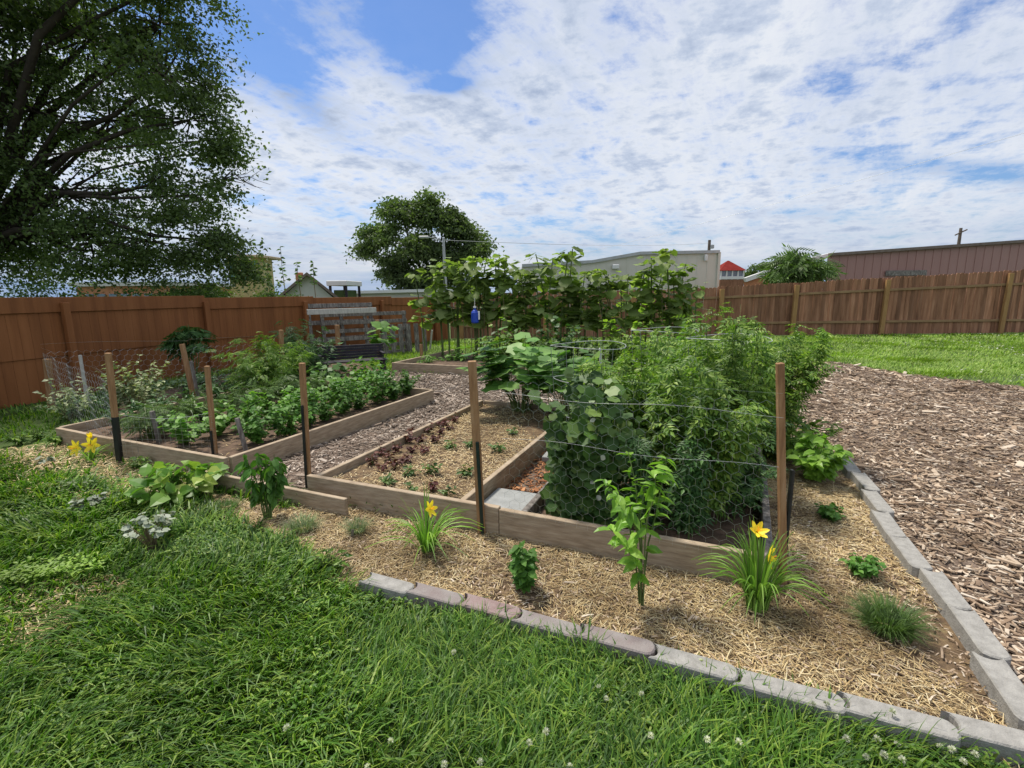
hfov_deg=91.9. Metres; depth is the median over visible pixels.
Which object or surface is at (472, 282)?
tall sunflower
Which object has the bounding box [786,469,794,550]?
metal garden post
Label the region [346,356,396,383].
dahlia bush
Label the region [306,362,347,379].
squash hill
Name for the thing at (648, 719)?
clover leaves
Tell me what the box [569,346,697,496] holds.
tomato plant
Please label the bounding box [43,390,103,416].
weed clump
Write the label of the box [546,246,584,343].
tall sunflower
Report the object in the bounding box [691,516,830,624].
daylily
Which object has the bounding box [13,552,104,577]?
creeping plant
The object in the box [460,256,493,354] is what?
tall sunflower
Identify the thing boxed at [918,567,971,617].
edging block
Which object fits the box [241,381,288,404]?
carrot tuft
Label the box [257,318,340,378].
ferny bush
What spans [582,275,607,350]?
tall sunflower
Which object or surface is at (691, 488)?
tomato plant
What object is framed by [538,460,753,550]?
bed soil
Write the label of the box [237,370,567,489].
path chips
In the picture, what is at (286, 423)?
bed debris
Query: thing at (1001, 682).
edging block
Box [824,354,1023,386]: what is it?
lawn grass
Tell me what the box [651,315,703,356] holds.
bean plant
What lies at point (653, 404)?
wire strand
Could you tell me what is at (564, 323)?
tall sunflower
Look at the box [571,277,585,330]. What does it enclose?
tall sunflower
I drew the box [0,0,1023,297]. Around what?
sky
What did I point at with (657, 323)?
tall sunflower
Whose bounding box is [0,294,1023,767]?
ground
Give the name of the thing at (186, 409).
carrot tuft
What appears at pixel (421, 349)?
garden stake
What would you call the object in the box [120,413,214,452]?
wire netting
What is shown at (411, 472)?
green seedling
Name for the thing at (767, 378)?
tomato plant
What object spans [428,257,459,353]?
vine
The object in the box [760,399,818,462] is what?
tomato plant
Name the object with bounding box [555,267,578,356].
tall sunflower
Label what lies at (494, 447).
green seedling
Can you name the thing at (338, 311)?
pale rail
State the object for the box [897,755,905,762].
clover flower
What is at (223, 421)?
bean bush
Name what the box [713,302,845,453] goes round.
tomato plant
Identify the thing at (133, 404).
herb clump
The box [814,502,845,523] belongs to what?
mint plant
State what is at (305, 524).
lavender plant
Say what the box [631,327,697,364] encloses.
tomato cage
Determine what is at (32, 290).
hills
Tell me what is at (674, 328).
tall sunflower
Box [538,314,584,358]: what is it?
bean plant
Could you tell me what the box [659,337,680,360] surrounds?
leafy clump
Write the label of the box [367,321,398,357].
okra seedling
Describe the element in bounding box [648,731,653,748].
clover flower
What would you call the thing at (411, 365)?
raised bed
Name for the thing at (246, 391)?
carrot tuft
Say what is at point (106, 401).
weed clump
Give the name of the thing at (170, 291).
bush
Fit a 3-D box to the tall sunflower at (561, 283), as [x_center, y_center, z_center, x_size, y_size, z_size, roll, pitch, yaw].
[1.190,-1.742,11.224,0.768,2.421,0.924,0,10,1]
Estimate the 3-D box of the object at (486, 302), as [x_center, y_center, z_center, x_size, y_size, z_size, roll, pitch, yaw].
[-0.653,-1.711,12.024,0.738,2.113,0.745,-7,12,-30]
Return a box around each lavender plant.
[274,510,325,535]
[332,514,377,534]
[835,586,955,647]
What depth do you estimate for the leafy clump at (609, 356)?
9.84 m
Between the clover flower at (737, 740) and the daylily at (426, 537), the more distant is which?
the daylily at (426, 537)
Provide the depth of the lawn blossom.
12.74 m
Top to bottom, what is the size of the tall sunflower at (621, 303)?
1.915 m
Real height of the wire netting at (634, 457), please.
0.957 m
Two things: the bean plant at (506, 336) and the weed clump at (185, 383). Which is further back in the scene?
the bean plant at (506, 336)
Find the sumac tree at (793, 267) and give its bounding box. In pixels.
[756,243,847,288]
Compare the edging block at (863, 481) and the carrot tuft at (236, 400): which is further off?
the carrot tuft at (236, 400)
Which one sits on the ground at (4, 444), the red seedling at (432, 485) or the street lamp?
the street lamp
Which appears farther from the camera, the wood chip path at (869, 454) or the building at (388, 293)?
the building at (388, 293)
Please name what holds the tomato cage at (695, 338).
on the bed soil at (716, 533)
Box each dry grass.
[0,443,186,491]
[0,572,145,674]
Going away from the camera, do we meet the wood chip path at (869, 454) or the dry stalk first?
the wood chip path at (869, 454)
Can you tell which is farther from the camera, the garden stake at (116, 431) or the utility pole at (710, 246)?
the utility pole at (710, 246)
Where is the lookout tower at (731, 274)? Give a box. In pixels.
[719,261,744,301]
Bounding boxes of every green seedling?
[378,473,397,485]
[402,463,420,476]
[403,481,418,490]
[417,355,437,362]
[421,460,441,475]
[437,485,456,496]
[438,353,458,360]
[443,439,456,449]
[447,349,464,357]
[450,352,470,360]
[456,463,473,476]
[462,440,472,447]
[467,349,487,359]
[487,443,505,452]
[506,426,518,434]
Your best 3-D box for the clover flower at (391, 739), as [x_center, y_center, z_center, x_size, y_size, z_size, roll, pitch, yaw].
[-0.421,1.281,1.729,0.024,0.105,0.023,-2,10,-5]
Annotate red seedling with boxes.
[365,451,378,464]
[375,463,387,472]
[379,444,385,455]
[382,449,395,459]
[384,459,403,470]
[390,441,402,452]
[398,453,412,463]
[404,431,413,442]
[406,445,418,452]
[413,434,427,442]
[420,444,429,453]
[423,422,434,433]
[426,475,438,491]
[430,435,442,442]
[436,418,448,426]
[437,423,444,434]
[451,412,458,422]
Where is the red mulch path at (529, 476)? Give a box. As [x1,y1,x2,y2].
[507,451,549,493]
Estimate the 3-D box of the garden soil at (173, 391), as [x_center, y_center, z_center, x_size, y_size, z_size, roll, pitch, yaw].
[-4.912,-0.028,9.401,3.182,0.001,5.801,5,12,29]
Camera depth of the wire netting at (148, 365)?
7.76 m
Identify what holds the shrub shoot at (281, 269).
on the ground at (4, 444)
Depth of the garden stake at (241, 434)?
4.85 m
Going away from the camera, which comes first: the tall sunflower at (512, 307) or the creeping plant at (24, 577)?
the creeping plant at (24, 577)
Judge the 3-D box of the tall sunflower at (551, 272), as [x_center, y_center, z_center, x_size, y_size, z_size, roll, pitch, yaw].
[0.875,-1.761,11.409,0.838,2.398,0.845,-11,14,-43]
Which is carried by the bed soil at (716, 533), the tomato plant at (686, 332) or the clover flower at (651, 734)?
the tomato plant at (686, 332)
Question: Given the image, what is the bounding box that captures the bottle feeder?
[471,298,479,322]
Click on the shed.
(753, 279)
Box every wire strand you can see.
[125,413,205,418]
[502,392,780,417]
[502,438,774,466]
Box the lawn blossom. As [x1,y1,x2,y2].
[769,333,1022,375]
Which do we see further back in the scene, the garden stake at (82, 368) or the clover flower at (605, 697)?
the garden stake at (82, 368)
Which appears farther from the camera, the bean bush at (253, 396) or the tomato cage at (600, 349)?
the bean bush at (253, 396)
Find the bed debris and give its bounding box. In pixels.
[185,393,413,455]
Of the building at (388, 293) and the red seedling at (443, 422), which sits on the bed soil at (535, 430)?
the red seedling at (443, 422)
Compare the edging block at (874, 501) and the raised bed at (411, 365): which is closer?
the edging block at (874, 501)
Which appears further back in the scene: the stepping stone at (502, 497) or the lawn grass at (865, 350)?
the lawn grass at (865, 350)
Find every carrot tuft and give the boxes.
[119,403,178,439]
[141,396,204,429]
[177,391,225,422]
[214,392,247,413]
[215,377,282,406]
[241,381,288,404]
[266,371,315,400]
[295,376,325,389]
[308,371,336,392]
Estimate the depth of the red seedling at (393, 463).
4.26 m
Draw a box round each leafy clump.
[475,331,503,362]
[502,328,531,360]
[520,329,553,349]
[531,328,557,346]
[550,332,577,362]
[567,324,601,362]
[577,337,609,360]
[597,329,632,365]
[616,331,650,365]
[627,333,667,366]
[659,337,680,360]
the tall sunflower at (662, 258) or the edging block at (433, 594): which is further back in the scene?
the tall sunflower at (662, 258)
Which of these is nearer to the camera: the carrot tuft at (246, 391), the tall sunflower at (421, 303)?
the carrot tuft at (246, 391)
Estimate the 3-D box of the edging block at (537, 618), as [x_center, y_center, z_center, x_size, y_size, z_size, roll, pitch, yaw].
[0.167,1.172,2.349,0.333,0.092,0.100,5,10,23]
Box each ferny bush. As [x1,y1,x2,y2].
[205,331,315,393]
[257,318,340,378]
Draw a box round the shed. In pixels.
[743,253,827,304]
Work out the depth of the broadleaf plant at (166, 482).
3.88 m
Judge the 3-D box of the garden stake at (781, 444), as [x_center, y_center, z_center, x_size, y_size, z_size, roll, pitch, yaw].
[1.438,0.508,2.640,0.158,1.256,0.032,-1,10,0]
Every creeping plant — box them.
[0,564,55,583]
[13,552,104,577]
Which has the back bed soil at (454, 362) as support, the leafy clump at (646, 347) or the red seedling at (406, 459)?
the leafy clump at (646, 347)
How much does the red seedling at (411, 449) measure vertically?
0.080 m
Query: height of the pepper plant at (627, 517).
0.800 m
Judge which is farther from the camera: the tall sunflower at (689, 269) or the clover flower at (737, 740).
the tall sunflower at (689, 269)
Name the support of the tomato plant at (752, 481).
on the bed soil at (716, 533)
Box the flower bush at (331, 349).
[298,339,349,370]
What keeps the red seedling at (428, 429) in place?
on the bed soil at (535, 430)
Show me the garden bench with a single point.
(355, 353)
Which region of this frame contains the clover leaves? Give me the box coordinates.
[0,481,1023,767]
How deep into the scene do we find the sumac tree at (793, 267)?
19.09 m
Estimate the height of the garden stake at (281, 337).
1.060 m
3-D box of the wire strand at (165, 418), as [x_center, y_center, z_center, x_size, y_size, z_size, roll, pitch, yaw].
[-3.423,0.311,4.902,0.911,0.069,0.003,0,10,4]
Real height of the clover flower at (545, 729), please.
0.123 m
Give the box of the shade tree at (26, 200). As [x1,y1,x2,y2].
[0,0,290,297]
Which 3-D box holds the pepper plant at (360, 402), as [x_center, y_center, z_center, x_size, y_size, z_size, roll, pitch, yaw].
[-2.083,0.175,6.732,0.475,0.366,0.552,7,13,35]
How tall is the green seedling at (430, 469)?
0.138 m
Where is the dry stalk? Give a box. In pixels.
[481,284,483,346]
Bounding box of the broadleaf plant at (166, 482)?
[115,460,229,506]
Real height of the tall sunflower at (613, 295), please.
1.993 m
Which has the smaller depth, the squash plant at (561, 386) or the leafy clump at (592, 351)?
the squash plant at (561, 386)
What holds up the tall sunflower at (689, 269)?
on the back bed soil at (454, 362)
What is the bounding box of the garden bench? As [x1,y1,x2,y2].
[315,343,387,371]
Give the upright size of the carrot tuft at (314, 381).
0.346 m
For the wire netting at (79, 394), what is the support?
on the ground at (4, 444)
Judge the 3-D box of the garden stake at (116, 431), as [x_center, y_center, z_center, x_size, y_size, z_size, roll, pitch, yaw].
[-3.883,0.245,4.830,0.102,1.103,0.046,-1,10,0]
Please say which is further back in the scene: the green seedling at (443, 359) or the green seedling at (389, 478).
the green seedling at (443, 359)
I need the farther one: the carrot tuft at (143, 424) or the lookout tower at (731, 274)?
the lookout tower at (731, 274)
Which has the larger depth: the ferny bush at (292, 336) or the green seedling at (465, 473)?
the ferny bush at (292, 336)
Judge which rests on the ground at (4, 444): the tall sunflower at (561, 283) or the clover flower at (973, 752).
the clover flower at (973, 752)
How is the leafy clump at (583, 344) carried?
on the back bed soil at (454, 362)
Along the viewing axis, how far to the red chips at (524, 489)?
4.28 m
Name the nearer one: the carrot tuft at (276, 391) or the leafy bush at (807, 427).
the leafy bush at (807, 427)
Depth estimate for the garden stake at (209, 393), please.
4.82 m
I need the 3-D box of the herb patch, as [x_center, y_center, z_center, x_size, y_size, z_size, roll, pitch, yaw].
[-2.201,0.927,3.775,0.367,0.102,0.375,-1,10,0]
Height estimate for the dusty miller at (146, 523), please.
0.258 m
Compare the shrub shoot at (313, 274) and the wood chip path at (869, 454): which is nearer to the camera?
the wood chip path at (869, 454)
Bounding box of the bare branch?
[223,158,266,190]
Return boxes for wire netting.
[43,354,112,434]
[45,336,275,398]
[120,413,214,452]
[502,373,782,556]
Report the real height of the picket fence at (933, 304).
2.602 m
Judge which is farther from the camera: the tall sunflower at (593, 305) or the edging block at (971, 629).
the tall sunflower at (593, 305)
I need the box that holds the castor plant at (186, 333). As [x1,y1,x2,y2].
[155,325,217,382]
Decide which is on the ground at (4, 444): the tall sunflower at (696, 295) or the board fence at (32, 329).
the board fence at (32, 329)
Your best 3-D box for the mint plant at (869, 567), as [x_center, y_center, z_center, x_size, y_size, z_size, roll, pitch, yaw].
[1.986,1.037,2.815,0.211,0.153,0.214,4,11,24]
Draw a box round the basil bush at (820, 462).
[786,428,853,481]
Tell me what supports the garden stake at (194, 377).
on the garden soil at (173, 391)
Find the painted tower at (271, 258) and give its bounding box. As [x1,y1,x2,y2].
[228,255,280,296]
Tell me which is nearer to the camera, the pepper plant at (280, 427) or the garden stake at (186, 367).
the pepper plant at (280, 427)
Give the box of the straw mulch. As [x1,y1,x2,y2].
[202,454,1019,767]
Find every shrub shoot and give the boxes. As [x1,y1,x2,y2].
[265,263,271,289]
[276,246,286,295]
[294,262,301,295]
[309,260,317,297]
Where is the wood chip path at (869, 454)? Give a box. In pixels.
[241,362,1023,682]
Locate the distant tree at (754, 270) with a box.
[744,263,766,275]
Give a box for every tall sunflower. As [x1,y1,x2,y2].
[405,273,433,355]
[416,267,455,355]
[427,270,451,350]
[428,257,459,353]
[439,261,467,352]
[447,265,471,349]
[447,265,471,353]
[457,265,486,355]
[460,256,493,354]
[469,266,485,335]
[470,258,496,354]
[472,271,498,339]
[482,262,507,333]
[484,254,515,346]
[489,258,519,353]
[500,278,527,339]
[501,279,535,333]
[504,267,533,342]
[506,275,530,332]
[508,268,539,342]
[515,270,542,331]
[524,252,556,342]
[524,272,550,343]
[532,253,565,337]
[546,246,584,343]
[547,252,583,339]
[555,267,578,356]
[560,275,584,357]
[568,271,598,355]
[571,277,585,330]
[573,270,602,347]
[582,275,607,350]
[585,269,615,350]
[585,270,616,359]
[597,271,623,329]
[597,287,619,359]
[611,271,642,345]
[612,275,631,352]
[623,270,658,347]
[632,268,660,346]
[633,254,667,345]
[641,270,671,341]
[648,280,670,344]
[649,248,686,335]
[660,272,685,333]
[662,269,692,343]
[665,263,698,346]
[682,282,707,333]
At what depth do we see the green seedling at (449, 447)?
4.81 m
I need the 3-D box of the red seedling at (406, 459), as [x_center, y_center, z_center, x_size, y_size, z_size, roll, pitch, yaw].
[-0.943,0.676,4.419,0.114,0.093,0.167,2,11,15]
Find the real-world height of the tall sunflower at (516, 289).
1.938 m
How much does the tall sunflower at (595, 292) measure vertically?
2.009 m
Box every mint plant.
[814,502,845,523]
[838,552,886,579]
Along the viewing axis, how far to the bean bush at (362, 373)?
7.89 m
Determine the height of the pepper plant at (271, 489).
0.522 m
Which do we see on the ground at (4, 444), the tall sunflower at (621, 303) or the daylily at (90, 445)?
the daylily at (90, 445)
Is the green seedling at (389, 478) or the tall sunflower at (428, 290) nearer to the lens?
the green seedling at (389, 478)
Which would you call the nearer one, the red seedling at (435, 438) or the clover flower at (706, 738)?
the clover flower at (706, 738)
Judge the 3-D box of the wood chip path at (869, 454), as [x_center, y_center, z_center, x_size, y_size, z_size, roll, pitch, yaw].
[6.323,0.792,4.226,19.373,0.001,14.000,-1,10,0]
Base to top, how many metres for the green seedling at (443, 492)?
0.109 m
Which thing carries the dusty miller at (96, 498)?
on the ground at (4, 444)
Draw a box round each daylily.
[61,432,109,462]
[365,487,483,565]
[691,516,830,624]
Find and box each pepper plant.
[228,400,284,443]
[233,453,288,519]
[261,397,312,435]
[278,390,326,427]
[298,392,346,421]
[317,379,363,414]
[340,385,377,408]
[356,369,397,403]
[372,371,413,399]
[390,369,422,394]
[506,540,538,593]
[593,451,677,607]
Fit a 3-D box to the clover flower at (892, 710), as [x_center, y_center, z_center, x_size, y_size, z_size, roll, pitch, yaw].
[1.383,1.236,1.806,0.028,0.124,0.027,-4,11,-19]
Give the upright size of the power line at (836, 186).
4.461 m
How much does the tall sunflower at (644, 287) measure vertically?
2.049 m
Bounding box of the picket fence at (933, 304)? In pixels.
[450,269,1023,338]
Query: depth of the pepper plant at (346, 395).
6.37 m
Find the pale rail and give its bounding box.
[307,307,375,314]
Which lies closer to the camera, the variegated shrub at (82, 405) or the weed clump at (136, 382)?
the variegated shrub at (82, 405)
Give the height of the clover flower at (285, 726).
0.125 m
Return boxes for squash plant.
[456,326,570,412]
[527,350,617,419]
[555,349,594,402]
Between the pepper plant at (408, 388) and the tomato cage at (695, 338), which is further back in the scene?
the pepper plant at (408, 388)
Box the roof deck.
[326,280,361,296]
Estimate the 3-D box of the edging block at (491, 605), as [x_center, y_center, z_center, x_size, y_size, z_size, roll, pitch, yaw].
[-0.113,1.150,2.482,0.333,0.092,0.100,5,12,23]
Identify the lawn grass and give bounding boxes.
[0,383,325,490]
[147,332,1023,385]
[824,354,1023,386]
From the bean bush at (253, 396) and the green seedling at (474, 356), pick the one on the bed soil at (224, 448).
the bean bush at (253, 396)
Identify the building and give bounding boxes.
[68,282,231,296]
[356,289,470,297]
[518,250,720,311]
[826,240,1023,303]
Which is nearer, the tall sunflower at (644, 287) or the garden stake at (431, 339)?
the tall sunflower at (644, 287)
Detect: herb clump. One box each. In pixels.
[98,399,156,428]
[126,392,180,415]
[166,388,201,408]
[199,378,239,403]
[221,377,257,394]
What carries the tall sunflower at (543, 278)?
on the back bed soil at (454, 362)
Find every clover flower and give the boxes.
[283,723,289,750]
[388,737,393,762]
[441,760,447,767]
[477,757,483,767]
[526,739,532,755]
[542,727,549,740]
[603,695,608,710]
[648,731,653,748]
[704,735,710,750]
[735,737,742,756]
[842,734,850,759]
[873,734,881,751]
[879,750,887,759]
[888,707,895,716]
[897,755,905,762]
[947,745,955,767]
[959,757,967,767]
[970,750,980,766]
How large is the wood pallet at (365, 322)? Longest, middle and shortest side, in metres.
2.300 x 1.180 x 0.112 m
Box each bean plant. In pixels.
[482,317,521,365]
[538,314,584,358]
[601,303,653,366]
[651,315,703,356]
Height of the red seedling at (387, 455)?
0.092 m
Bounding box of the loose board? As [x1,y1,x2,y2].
[205,471,348,515]
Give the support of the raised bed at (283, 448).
on the ground at (4, 444)
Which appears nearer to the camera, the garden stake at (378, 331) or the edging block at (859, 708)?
the edging block at (859, 708)
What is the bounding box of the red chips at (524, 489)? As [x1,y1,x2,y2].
[503,450,549,492]
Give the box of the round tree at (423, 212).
[344,185,504,289]
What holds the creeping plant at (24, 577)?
on the ground at (4, 444)
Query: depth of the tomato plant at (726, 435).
3.07 m
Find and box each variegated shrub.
[32,376,96,420]
[92,354,171,410]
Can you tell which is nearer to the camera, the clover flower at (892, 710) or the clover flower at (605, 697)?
the clover flower at (892, 710)
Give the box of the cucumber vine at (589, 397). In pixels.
[527,368,646,525]
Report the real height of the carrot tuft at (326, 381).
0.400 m
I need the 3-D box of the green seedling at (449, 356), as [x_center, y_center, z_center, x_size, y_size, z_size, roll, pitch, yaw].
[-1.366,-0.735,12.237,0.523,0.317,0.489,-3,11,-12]
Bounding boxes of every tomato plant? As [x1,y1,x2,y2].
[566,342,668,424]
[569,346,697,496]
[604,343,745,468]
[609,433,724,539]
[642,355,774,525]
[643,306,771,402]
[659,315,793,482]
[672,381,794,519]
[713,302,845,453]
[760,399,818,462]
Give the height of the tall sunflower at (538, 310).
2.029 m
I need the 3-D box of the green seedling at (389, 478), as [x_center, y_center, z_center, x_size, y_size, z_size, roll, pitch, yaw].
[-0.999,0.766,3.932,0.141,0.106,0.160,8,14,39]
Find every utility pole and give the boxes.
[708,240,713,249]
[955,228,967,243]
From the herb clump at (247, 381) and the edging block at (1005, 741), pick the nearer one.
the edging block at (1005, 741)
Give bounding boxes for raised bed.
[55,382,433,475]
[307,400,565,536]
[392,349,666,379]
[499,442,773,584]
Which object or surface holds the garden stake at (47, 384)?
on the ground at (4, 444)
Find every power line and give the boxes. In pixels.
[448,240,703,245]
[579,133,1022,254]
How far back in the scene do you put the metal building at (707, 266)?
37.03 m
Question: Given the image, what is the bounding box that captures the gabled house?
[277,272,337,297]
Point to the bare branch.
(225, 178)
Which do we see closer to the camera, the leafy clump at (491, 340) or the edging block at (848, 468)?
the edging block at (848, 468)
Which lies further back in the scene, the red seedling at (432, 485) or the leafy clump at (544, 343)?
the leafy clump at (544, 343)
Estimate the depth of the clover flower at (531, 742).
1.70 m
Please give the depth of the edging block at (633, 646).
2.20 m
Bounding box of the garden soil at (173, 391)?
[118,362,378,413]
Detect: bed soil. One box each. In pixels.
[82,388,413,461]
[337,405,551,498]
[416,353,746,375]
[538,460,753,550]
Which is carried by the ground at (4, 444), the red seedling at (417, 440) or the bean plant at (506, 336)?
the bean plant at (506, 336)
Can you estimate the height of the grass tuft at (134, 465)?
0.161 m
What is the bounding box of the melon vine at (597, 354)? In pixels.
[563,351,644,413]
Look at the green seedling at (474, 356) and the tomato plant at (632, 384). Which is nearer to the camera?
the tomato plant at (632, 384)
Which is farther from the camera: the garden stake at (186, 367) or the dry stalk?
the dry stalk
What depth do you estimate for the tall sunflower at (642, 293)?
10.78 m
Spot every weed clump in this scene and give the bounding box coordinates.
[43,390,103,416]
[75,384,126,411]
[120,370,150,393]
[122,377,173,402]
[156,369,204,395]
[181,367,230,387]
[197,369,246,392]
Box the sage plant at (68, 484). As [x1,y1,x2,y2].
[55,476,104,492]
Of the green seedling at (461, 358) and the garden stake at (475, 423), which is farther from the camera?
the green seedling at (461, 358)
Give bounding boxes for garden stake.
[42,359,55,407]
[78,355,88,400]
[104,353,122,462]
[149,411,161,442]
[179,344,195,398]
[189,361,199,395]
[204,366,217,453]
[235,418,247,451]
[279,330,283,358]
[299,363,310,488]
[335,325,339,345]
[375,320,380,354]
[419,344,422,355]
[429,330,432,349]
[468,360,485,536]
[775,362,786,584]
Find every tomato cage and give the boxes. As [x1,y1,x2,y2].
[550,340,625,419]
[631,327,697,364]
[686,333,772,473]
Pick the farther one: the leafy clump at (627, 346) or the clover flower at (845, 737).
the leafy clump at (627, 346)
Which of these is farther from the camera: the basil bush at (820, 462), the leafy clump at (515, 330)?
the leafy clump at (515, 330)
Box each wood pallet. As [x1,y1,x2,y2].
[308,302,373,354]
[320,311,407,356]
[374,323,427,353]
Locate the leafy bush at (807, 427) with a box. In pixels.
[786,416,843,450]
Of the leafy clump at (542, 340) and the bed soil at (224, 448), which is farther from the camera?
the leafy clump at (542, 340)
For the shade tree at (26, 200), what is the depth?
11.18 m
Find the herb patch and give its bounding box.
[202,496,246,513]
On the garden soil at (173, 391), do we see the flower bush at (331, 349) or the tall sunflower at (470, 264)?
the flower bush at (331, 349)
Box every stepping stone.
[484,488,535,510]
[542,452,548,461]
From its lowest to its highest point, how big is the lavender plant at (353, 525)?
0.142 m
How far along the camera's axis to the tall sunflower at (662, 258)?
10.62 m
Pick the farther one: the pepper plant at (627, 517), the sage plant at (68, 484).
the sage plant at (68, 484)
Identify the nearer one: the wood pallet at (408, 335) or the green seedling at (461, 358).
the green seedling at (461, 358)
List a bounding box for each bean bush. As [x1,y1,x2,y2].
[155,410,215,446]
[185,399,240,435]
[223,391,264,425]
[258,392,299,418]
[271,383,318,404]
[291,380,333,405]
[321,375,360,400]
[332,369,364,393]
[349,369,384,391]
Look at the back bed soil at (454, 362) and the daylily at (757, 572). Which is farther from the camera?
the back bed soil at (454, 362)
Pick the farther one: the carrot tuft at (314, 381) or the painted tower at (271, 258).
the painted tower at (271, 258)
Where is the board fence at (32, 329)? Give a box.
[0,296,447,408]
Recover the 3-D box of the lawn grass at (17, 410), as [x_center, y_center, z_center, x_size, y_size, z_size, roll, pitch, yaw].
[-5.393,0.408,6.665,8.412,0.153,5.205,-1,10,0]
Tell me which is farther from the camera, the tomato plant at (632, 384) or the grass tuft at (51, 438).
the grass tuft at (51, 438)
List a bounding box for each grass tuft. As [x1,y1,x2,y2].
[1,429,33,445]
[23,428,48,439]
[40,432,62,445]
[119,455,151,470]
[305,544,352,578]
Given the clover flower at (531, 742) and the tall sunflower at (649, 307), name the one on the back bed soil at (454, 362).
the tall sunflower at (649, 307)
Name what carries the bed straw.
on the bed soil at (535, 430)
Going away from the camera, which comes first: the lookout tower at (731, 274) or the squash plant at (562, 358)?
the squash plant at (562, 358)
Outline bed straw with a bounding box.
[332,404,553,497]
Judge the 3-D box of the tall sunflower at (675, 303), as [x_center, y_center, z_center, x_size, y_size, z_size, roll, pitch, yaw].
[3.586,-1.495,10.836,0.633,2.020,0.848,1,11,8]
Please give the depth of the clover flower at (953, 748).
1.65 m
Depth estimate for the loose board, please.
3.78 m
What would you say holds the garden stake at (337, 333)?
on the ground at (4, 444)
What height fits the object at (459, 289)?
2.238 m
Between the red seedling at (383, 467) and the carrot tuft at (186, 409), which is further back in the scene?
the carrot tuft at (186, 409)
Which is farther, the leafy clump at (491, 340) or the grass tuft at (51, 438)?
the leafy clump at (491, 340)
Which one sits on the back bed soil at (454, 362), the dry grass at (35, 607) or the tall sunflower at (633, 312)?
the tall sunflower at (633, 312)
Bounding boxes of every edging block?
[358,572,413,606]
[406,582,463,615]
[456,593,520,629]
[511,609,581,648]
[576,623,654,671]
[648,643,738,695]
[732,667,846,731]
[836,691,961,759]
[840,457,860,479]
[850,471,879,493]
[860,489,894,518]
[869,509,905,542]
[886,534,932,580]
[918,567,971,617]
[940,711,1023,767]
[945,605,1011,665]
[969,651,1023,730]
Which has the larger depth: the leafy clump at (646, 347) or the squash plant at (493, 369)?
the leafy clump at (646, 347)
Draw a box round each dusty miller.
[35,455,55,464]
[67,492,106,509]
[120,509,175,549]
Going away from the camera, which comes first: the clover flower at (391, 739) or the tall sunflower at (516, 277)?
the clover flower at (391, 739)
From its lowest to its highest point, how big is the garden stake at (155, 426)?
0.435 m
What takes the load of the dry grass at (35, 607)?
on the ground at (4, 444)
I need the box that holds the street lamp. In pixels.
[419,236,446,288]
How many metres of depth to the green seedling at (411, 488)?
3.74 m
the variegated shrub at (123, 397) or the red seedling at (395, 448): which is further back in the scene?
the variegated shrub at (123, 397)

